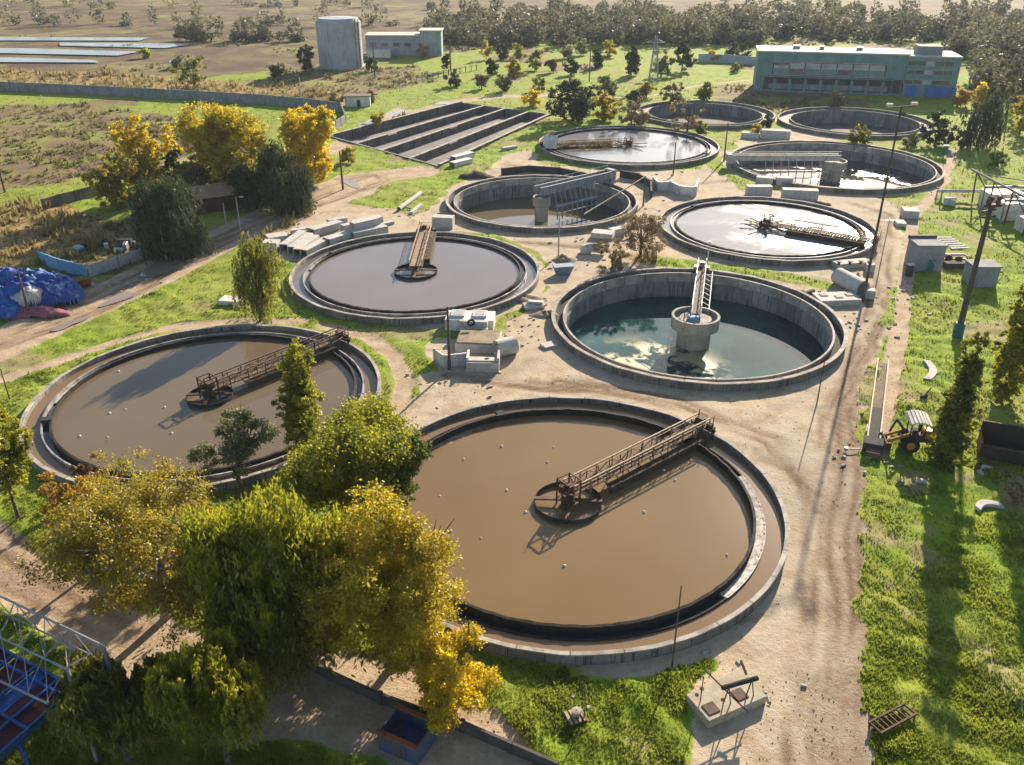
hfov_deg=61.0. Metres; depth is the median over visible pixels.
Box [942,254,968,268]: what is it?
pump set
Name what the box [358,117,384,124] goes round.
puddle
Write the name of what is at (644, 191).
utility pole
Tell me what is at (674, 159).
utility pole
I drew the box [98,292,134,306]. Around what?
puddle
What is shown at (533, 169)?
retaining wall
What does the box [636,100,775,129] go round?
derelict tank
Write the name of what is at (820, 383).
utility pole
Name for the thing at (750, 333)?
clarifier tank
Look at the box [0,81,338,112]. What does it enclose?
boundary wall
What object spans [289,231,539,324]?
settling tank
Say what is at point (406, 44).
window
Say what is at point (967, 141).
shrub
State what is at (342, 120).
boundary wall
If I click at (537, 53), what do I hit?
broadleaf tree
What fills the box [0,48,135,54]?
pond water
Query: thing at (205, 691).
willow tree
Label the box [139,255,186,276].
puddle
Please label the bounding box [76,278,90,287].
metal sheet
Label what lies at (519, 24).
wood
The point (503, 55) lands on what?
broadleaf tree
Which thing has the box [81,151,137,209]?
broadleaf tree
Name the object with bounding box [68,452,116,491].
shrub
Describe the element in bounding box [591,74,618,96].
broadleaf tree
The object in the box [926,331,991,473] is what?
poplar tree
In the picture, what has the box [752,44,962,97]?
factory building
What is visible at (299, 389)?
poplar tree
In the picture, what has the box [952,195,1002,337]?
utility pole
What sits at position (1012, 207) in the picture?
pipe plant
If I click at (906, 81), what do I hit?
window
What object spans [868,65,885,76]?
window
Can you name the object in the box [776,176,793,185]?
concrete block
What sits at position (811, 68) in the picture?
window
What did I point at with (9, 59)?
pond water
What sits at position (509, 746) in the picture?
yard wall
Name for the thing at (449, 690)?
shrub
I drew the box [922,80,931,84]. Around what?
window
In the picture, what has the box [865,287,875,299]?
concrete block
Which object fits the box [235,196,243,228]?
street lamp
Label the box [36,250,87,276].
blue wall
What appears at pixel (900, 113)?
floodlight mast
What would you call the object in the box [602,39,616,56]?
broadleaf tree
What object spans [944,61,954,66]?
window
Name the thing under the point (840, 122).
derelict tank
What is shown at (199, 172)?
broadleaf tree
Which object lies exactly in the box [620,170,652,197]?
retaining wall
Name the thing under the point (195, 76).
shrub
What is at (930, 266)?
door
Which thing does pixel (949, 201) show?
concrete block
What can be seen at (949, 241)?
slab rack
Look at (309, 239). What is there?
concrete beam
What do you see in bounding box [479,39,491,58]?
poplar tree
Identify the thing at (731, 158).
girder bridge
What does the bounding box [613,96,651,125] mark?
shrub
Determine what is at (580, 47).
broadleaf tree
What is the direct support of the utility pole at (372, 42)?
on the ground at (246, 62)
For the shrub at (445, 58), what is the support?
on the ground at (246, 62)
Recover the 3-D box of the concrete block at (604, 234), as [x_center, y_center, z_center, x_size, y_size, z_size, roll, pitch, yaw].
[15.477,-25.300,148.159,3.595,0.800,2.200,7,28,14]
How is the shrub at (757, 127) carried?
on the dirt yard at (811, 629)
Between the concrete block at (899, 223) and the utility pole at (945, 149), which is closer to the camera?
the concrete block at (899, 223)
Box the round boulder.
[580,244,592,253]
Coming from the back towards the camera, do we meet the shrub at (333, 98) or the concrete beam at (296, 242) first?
the shrub at (333, 98)
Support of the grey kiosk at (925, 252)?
on the dirt road
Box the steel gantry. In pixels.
[0,595,132,764]
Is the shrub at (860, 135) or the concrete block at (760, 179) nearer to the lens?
the concrete block at (760, 179)
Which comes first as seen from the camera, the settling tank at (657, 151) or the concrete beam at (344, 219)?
the concrete beam at (344, 219)
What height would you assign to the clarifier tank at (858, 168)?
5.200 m
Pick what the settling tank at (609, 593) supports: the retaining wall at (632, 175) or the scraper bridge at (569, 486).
the scraper bridge at (569, 486)
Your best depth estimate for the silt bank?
213.22 m
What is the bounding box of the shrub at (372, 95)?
[367,89,375,102]
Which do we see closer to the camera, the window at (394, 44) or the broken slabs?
the broken slabs
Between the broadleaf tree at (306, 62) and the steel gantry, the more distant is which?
the broadleaf tree at (306, 62)
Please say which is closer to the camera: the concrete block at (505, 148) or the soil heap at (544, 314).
the soil heap at (544, 314)
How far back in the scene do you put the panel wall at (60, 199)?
172.39 m
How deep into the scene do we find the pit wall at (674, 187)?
180.03 m
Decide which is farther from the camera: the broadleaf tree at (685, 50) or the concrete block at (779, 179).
the broadleaf tree at (685, 50)
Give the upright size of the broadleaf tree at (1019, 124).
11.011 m
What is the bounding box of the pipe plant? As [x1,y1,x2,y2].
[934,168,1023,235]
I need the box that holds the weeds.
[286,191,884,666]
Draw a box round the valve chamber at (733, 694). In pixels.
[686,660,766,728]
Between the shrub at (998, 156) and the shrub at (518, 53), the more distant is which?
the shrub at (518, 53)
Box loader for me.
[878,409,939,454]
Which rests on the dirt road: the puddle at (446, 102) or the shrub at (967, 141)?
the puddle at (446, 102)
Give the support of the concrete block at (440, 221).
on the dirt yard at (811, 629)
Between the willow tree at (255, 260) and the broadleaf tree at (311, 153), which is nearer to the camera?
the willow tree at (255, 260)
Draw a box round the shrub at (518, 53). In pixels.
[512,42,524,57]
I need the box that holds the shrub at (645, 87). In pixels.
[637,80,658,97]
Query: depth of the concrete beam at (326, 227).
155.91 m
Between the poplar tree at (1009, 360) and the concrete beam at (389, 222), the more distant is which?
the concrete beam at (389, 222)
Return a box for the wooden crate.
[564,706,586,727]
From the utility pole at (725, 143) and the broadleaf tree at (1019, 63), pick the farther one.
the broadleaf tree at (1019, 63)
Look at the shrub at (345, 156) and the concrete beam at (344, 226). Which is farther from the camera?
the shrub at (345, 156)
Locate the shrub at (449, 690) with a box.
[396,620,502,735]
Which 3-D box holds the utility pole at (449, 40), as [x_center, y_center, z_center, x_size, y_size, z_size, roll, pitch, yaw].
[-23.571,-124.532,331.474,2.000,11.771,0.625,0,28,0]
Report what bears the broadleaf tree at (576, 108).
on the ground at (246, 62)
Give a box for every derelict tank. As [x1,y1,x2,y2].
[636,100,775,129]
[777,107,934,139]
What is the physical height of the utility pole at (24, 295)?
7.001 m
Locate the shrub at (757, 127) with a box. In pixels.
[751,123,761,134]
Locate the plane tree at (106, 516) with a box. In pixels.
[4,440,216,649]
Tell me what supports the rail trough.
on the ground at (246, 62)
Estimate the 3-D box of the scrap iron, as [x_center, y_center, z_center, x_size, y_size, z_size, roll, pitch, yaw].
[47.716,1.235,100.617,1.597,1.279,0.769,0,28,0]
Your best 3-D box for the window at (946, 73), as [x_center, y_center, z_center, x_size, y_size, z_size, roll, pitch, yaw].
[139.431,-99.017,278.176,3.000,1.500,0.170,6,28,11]
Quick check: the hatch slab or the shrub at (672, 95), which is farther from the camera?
the shrub at (672, 95)
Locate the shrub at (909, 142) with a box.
[900,130,920,147]
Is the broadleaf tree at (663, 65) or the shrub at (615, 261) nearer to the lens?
the shrub at (615, 261)
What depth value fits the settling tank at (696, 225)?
155.92 m
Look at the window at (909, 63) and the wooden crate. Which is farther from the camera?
the window at (909, 63)
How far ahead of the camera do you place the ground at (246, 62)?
154.82 m
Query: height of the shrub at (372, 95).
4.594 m
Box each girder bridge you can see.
[534,165,615,219]
[725,151,841,181]
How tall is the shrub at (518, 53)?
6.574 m
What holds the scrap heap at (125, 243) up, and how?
on the ground at (246, 62)
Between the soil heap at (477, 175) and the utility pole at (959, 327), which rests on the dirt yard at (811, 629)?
the soil heap at (477, 175)
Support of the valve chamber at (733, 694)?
on the dirt yard at (811, 629)
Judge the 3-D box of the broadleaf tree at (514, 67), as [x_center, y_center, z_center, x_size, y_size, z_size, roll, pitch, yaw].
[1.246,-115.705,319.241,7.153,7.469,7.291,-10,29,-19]
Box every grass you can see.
[0,66,662,267]
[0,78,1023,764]
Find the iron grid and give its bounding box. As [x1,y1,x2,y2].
[868,702,917,736]
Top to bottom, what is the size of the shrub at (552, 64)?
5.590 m
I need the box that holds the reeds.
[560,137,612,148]
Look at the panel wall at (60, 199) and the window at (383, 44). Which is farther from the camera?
the window at (383, 44)
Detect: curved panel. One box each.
[916,478,926,484]
[922,359,936,379]
[974,499,1004,512]
[976,465,992,476]
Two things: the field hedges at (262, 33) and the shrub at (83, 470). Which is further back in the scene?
the field hedges at (262, 33)
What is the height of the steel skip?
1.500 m
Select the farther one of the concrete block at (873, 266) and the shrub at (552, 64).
the shrub at (552, 64)
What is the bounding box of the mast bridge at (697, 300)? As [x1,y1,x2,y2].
[687,241,712,321]
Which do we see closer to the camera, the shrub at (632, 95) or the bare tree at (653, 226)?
the bare tree at (653, 226)
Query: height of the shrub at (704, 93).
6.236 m
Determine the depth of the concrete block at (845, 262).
140.10 m
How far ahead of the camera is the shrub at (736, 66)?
330.76 m
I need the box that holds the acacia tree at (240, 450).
[184,403,282,499]
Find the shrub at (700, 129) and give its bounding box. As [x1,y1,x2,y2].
[694,119,708,134]
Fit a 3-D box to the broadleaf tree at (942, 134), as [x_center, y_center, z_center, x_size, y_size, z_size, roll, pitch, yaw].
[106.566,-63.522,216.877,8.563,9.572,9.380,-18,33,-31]
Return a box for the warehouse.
[364,28,443,57]
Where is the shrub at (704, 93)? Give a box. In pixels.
[694,81,713,100]
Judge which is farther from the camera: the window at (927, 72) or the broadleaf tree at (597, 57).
the broadleaf tree at (597, 57)
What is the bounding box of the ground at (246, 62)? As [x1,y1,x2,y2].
[0,0,1023,764]
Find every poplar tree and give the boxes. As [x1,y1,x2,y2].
[109,113,165,190]
[158,124,183,181]
[271,336,326,453]
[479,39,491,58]
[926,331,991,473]
[984,282,1023,404]
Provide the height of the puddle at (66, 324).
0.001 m
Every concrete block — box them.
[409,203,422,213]
[432,214,454,228]
[501,145,516,150]
[540,341,557,349]
[591,229,613,238]
[608,226,624,236]
[741,131,760,138]
[745,184,772,196]
[755,175,773,184]
[761,128,790,139]
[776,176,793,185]
[781,187,818,200]
[831,258,867,268]
[864,262,875,271]
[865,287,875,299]
[894,219,906,226]
[900,206,919,218]
[943,197,956,205]
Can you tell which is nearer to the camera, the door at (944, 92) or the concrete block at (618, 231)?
the concrete block at (618, 231)
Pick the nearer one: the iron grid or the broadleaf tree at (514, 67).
the iron grid
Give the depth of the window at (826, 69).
285.09 m
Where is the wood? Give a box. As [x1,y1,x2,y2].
[421,0,1023,95]
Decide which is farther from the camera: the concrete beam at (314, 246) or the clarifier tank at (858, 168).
the clarifier tank at (858, 168)
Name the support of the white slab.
on the ground at (246, 62)
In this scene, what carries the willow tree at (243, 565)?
on the dirt road
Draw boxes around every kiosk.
[904,234,948,274]
[961,259,1002,286]
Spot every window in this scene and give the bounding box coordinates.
[381,42,387,46]
[392,42,399,46]
[404,42,411,46]
[773,62,788,73]
[789,63,804,74]
[804,63,820,74]
[820,64,836,75]
[836,64,852,75]
[852,65,869,76]
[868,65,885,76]
[903,79,912,83]
[905,70,914,74]
[906,60,916,65]
[913,80,922,84]
[914,70,924,74]
[916,61,926,65]
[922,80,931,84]
[924,70,933,74]
[926,61,935,66]
[931,80,940,84]
[933,70,943,75]
[935,61,945,66]
[940,80,950,85]
[943,71,952,75]
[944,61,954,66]
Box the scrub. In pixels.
[0,35,948,276]
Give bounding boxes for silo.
[315,16,364,70]
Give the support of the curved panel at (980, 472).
on the ground at (246, 62)
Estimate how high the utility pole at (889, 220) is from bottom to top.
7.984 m
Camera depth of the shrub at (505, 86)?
290.29 m
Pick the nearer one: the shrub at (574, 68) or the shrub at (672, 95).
the shrub at (672, 95)
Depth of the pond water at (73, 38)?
430.35 m
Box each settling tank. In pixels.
[19,324,380,498]
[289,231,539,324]
[354,395,789,664]
[538,125,719,168]
[659,196,878,266]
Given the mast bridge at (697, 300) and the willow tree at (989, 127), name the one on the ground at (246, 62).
the willow tree at (989, 127)
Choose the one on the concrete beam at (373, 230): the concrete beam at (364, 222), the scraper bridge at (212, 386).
the concrete beam at (364, 222)
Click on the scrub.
(83, 133)
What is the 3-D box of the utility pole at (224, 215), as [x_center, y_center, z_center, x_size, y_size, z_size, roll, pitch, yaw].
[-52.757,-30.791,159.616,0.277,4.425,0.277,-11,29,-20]
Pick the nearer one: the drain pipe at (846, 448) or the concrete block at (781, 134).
the drain pipe at (846, 448)
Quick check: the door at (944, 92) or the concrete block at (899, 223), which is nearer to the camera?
the concrete block at (899, 223)
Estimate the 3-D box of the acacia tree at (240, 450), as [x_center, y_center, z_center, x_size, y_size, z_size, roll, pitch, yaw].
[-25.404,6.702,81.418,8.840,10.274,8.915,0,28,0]
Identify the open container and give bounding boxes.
[375,703,436,764]
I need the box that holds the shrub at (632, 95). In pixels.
[625,90,643,103]
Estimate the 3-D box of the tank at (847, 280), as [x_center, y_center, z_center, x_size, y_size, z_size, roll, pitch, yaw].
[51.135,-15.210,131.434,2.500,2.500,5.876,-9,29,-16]
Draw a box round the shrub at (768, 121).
[761,113,774,127]
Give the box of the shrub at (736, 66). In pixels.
[729,62,740,71]
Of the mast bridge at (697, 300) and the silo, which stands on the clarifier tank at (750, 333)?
the mast bridge at (697, 300)
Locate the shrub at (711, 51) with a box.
[708,49,719,60]
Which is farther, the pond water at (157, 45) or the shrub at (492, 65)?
the pond water at (157, 45)
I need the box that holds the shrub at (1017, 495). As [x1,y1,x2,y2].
[1003,479,1023,504]
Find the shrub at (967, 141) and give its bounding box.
[955,129,973,148]
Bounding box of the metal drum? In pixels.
[974,463,981,470]
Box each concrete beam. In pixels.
[261,239,280,251]
[265,231,287,241]
[279,230,305,251]
[287,232,312,253]
[290,227,305,234]
[293,234,319,255]
[299,238,329,256]
[308,220,342,235]
[323,231,351,245]
[326,216,347,222]
[340,222,353,231]
[349,224,388,238]
[350,216,380,229]
[351,215,383,221]
[381,220,394,224]
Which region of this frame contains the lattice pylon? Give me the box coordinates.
[646,35,664,83]
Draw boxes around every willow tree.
[41,643,178,763]
[127,167,218,264]
[141,624,275,764]
[167,476,369,701]
[231,230,293,324]
[248,138,317,218]
[957,86,1010,150]
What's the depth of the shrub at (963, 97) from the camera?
265.99 m
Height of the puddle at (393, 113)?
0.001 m
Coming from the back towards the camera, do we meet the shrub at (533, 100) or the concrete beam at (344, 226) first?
the shrub at (533, 100)
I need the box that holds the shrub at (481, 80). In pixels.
[474,73,490,88]
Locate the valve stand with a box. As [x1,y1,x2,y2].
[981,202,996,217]
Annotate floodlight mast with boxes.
[862,102,917,301]
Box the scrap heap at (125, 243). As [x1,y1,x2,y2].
[72,237,140,251]
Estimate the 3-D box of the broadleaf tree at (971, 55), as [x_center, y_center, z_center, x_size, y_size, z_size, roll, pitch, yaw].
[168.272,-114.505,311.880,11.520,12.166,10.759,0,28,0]
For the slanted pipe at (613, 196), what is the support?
on the clarifier tank at (513, 203)
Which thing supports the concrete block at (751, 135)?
on the dirt yard at (811, 629)
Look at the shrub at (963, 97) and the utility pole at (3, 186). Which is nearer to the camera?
the utility pole at (3, 186)
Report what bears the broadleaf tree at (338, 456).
on the ground at (246, 62)
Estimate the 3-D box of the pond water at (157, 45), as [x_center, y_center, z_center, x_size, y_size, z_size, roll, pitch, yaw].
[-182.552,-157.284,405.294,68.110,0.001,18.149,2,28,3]
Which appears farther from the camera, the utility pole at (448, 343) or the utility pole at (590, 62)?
the utility pole at (590, 62)
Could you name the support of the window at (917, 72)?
in the factory building at (927, 70)
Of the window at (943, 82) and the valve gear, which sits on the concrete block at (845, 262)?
the valve gear
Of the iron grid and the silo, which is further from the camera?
the silo
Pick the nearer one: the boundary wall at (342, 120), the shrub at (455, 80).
the boundary wall at (342, 120)
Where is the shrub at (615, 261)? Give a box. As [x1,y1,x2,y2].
[596,241,630,275]
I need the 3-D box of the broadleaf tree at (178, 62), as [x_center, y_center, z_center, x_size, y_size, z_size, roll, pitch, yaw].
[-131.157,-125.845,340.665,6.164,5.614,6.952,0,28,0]
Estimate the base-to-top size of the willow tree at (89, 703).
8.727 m
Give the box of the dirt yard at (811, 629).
[269,107,954,764]
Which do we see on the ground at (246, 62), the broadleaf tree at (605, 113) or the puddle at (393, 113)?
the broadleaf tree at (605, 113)
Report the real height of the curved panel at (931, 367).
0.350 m
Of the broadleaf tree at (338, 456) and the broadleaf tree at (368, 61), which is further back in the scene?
the broadleaf tree at (368, 61)
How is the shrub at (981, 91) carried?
on the ground at (246, 62)
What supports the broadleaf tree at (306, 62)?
on the ground at (246, 62)
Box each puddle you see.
[51,315,89,330]
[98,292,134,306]
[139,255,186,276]
[343,178,359,187]
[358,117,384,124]
[385,110,403,115]
[431,101,451,104]
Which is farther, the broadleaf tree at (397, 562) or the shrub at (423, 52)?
the shrub at (423, 52)
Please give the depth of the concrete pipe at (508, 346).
110.40 m
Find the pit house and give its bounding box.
[455,319,501,353]
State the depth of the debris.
119.10 m
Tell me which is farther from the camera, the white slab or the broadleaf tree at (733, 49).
the broadleaf tree at (733, 49)
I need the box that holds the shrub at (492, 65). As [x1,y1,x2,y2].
[485,57,498,74]
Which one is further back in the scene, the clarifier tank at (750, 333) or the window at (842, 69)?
the window at (842, 69)
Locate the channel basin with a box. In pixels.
[330,101,550,166]
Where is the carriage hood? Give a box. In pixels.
[543,135,557,148]
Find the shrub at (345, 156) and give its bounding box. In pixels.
[339,146,355,162]
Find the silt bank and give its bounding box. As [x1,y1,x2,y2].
[565,147,612,150]
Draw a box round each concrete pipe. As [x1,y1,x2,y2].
[397,191,422,210]
[492,336,518,357]
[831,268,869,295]
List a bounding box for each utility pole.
[0,172,5,191]
[0,368,9,398]
[11,271,29,310]
[222,203,226,225]
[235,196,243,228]
[339,151,343,189]
[370,41,375,76]
[446,306,450,369]
[447,39,451,70]
[468,620,470,674]
[558,212,559,255]
[584,685,586,715]
[589,43,590,80]
[642,176,645,205]
[671,586,681,666]
[672,142,675,174]
[723,123,728,160]
[816,359,824,404]
[880,218,895,263]
[942,121,951,156]
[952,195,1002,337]
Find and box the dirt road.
[0,78,964,764]
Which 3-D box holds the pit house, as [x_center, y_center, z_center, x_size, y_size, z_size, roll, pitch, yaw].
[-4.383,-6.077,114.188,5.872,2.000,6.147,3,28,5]
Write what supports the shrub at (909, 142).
on the ground at (246, 62)
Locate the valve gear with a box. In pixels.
[837,260,872,264]
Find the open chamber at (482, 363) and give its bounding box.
[466,349,499,371]
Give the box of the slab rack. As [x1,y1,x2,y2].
[938,237,969,249]
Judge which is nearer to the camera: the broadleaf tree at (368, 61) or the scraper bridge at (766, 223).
the scraper bridge at (766, 223)
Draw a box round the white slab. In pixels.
[218,295,248,306]
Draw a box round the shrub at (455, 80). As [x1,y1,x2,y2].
[443,68,461,86]
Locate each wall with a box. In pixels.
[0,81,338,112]
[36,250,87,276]
[40,185,97,209]
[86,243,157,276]
[298,653,558,764]
[319,102,346,130]
[433,347,469,367]
[501,165,586,175]
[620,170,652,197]
[652,177,699,195]
[698,53,755,64]
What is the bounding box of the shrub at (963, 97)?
[949,85,973,106]
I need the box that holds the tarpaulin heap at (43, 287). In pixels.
[0,266,84,319]
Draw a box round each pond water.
[0,37,146,40]
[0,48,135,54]
[0,57,97,61]
[60,43,198,47]
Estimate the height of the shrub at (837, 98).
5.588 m
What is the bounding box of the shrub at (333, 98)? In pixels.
[328,92,346,106]
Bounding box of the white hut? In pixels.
[343,93,370,106]
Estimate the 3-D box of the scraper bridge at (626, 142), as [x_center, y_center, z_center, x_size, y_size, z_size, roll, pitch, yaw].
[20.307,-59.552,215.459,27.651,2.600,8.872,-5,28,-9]
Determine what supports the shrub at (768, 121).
on the ground at (246, 62)
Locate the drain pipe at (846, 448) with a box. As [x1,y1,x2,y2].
[844,447,859,450]
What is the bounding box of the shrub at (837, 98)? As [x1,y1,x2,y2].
[828,90,844,106]
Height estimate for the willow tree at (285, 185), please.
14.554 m
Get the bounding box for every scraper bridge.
[186,324,350,408]
[394,222,437,279]
[534,409,715,523]
[538,137,647,148]
[740,213,881,248]
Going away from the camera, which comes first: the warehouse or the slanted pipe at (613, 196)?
the slanted pipe at (613, 196)
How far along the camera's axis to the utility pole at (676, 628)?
62.66 m
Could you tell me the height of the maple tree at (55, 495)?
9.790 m
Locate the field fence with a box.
[393,64,476,85]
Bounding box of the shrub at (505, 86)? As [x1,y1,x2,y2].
[495,74,511,91]
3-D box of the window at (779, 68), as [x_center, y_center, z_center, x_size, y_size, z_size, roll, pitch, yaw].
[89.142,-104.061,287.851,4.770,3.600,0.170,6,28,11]
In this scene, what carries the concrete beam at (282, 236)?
on the dirt yard at (811, 629)
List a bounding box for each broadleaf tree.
[0,394,35,518]
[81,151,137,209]
[170,54,185,67]
[172,99,269,184]
[174,154,215,186]
[220,161,261,211]
[273,389,426,534]
[275,102,337,183]
[292,477,468,680]
[296,44,313,70]
[363,55,380,70]
[375,433,434,515]
[496,41,511,59]
[504,58,522,77]
[526,49,542,70]
[545,77,595,121]
[558,39,572,57]
[574,38,588,54]
[591,47,607,67]
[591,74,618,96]
[591,91,620,120]
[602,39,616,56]
[624,44,641,74]
[649,48,672,76]
[668,38,697,71]
[724,41,739,54]
[738,42,754,56]
[918,108,961,146]
[964,47,997,75]
[991,55,1023,109]
[992,37,1023,65]
[1007,95,1023,134]
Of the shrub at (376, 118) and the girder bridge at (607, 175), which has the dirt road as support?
the shrub at (376, 118)
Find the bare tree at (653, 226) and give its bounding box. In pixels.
[611,212,668,259]
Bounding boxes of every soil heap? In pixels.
[458,171,494,178]
[514,293,543,303]
[528,310,558,318]
[551,254,577,263]
[812,201,831,205]
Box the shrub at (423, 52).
[415,43,428,57]
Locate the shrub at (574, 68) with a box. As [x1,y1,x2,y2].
[563,57,581,74]
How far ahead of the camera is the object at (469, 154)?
205.64 m
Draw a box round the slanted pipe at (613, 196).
[584,177,644,214]
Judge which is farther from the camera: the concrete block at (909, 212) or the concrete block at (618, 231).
the concrete block at (909, 212)
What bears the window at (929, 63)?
in the factory building at (927, 70)
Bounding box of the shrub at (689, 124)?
[669,97,704,131]
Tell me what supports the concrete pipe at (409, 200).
on the dirt yard at (811, 629)
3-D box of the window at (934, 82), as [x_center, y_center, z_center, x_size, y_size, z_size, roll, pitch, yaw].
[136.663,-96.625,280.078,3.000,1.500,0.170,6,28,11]
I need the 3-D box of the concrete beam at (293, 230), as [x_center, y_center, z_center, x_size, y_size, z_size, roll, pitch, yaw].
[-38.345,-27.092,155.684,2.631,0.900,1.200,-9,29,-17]
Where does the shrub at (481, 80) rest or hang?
on the ground at (246, 62)
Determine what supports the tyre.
on the pit house
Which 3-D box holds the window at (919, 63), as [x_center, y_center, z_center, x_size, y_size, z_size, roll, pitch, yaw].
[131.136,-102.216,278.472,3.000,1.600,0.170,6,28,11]
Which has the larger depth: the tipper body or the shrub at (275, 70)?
the shrub at (275, 70)
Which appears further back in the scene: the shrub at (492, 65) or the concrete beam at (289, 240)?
the shrub at (492, 65)
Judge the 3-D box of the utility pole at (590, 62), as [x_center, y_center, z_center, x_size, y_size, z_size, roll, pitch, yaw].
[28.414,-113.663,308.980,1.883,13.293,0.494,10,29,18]
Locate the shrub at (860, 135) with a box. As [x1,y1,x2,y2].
[846,123,872,143]
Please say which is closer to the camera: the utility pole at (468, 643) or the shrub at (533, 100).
the utility pole at (468, 643)
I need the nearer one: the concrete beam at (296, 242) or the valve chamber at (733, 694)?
the valve chamber at (733, 694)
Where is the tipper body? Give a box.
[977,420,1023,464]
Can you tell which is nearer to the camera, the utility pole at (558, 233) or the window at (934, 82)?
the utility pole at (558, 233)
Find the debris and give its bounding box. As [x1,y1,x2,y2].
[91,127,1012,757]
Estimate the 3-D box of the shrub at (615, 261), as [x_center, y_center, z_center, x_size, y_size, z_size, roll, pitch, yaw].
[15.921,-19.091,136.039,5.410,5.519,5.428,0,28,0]
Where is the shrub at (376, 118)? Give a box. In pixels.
[369,111,385,125]
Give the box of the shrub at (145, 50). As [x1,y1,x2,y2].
[135,46,150,57]
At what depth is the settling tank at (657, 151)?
213.53 m
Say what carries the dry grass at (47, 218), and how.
on the ground at (246, 62)
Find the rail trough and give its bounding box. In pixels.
[862,358,888,458]
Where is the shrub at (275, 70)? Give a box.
[268,65,285,76]
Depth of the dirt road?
71.43 m
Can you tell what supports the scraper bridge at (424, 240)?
on the settling tank at (356, 280)
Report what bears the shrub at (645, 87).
on the ground at (246, 62)
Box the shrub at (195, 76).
[168,53,207,85]
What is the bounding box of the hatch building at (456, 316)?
[445,309,495,330]
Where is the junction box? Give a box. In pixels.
[905,263,914,276]
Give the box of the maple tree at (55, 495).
[35,471,112,546]
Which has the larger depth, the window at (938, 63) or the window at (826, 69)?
the window at (826, 69)
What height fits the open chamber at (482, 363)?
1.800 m
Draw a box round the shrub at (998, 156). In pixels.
[987,151,1010,167]
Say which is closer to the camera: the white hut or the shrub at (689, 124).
the shrub at (689, 124)
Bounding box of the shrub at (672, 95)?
[659,82,685,103]
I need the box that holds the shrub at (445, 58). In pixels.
[440,53,449,68]
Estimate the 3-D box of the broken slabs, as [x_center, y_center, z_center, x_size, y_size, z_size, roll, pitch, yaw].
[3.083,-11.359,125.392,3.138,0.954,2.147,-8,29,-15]
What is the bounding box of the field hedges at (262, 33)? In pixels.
[0,0,399,41]
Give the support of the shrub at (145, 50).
on the ground at (246, 62)
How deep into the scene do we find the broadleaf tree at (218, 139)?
170.86 m
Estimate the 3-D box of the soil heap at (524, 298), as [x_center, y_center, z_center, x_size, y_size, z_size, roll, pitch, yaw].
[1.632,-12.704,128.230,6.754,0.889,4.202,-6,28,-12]
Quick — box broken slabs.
[522,299,544,310]
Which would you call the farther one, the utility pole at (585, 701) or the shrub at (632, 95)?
the shrub at (632, 95)
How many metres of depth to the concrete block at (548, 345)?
113.43 m
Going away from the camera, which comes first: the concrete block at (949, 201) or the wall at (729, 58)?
the concrete block at (949, 201)
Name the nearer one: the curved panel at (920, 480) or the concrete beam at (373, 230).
the curved panel at (920, 480)
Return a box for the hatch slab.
[804,289,861,305]
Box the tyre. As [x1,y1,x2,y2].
[467,319,474,325]
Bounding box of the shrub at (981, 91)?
[973,82,988,103]
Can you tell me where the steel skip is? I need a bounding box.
[552,263,573,274]
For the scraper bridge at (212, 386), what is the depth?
103.55 m
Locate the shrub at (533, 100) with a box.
[520,89,541,105]
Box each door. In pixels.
[904,86,916,96]
[924,87,956,97]
[926,260,935,270]
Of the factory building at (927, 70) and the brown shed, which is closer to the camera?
the brown shed
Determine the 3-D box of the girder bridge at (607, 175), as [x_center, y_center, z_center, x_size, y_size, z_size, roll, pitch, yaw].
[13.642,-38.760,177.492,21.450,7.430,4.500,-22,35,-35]
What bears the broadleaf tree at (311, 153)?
on the ground at (246, 62)
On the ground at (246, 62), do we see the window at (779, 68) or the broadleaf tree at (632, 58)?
the broadleaf tree at (632, 58)
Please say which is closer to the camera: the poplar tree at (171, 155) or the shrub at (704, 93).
the poplar tree at (171, 155)
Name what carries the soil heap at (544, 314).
on the dirt yard at (811, 629)
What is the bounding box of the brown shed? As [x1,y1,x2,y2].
[185,182,241,214]
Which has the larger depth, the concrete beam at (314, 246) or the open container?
the concrete beam at (314, 246)
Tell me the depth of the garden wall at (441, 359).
108.20 m
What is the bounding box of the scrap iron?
[916,388,931,398]
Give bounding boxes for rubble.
[0,159,901,764]
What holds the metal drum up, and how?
on the ground at (246, 62)
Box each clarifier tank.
[445,174,638,232]
[551,267,847,391]
[729,140,944,193]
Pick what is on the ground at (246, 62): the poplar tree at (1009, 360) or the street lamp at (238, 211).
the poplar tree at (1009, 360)
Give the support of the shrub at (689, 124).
on the ground at (246, 62)
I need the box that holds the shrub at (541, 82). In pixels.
[530,76,546,90]
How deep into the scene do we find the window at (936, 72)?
278.62 m
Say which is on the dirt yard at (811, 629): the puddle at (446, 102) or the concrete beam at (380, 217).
the concrete beam at (380, 217)
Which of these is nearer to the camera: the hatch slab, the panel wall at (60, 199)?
the hatch slab
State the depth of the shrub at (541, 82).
292.12 m
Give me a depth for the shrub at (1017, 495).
81.94 m
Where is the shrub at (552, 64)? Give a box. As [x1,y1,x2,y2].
[544,58,557,72]
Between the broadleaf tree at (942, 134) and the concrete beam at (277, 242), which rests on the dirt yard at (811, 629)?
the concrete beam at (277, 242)

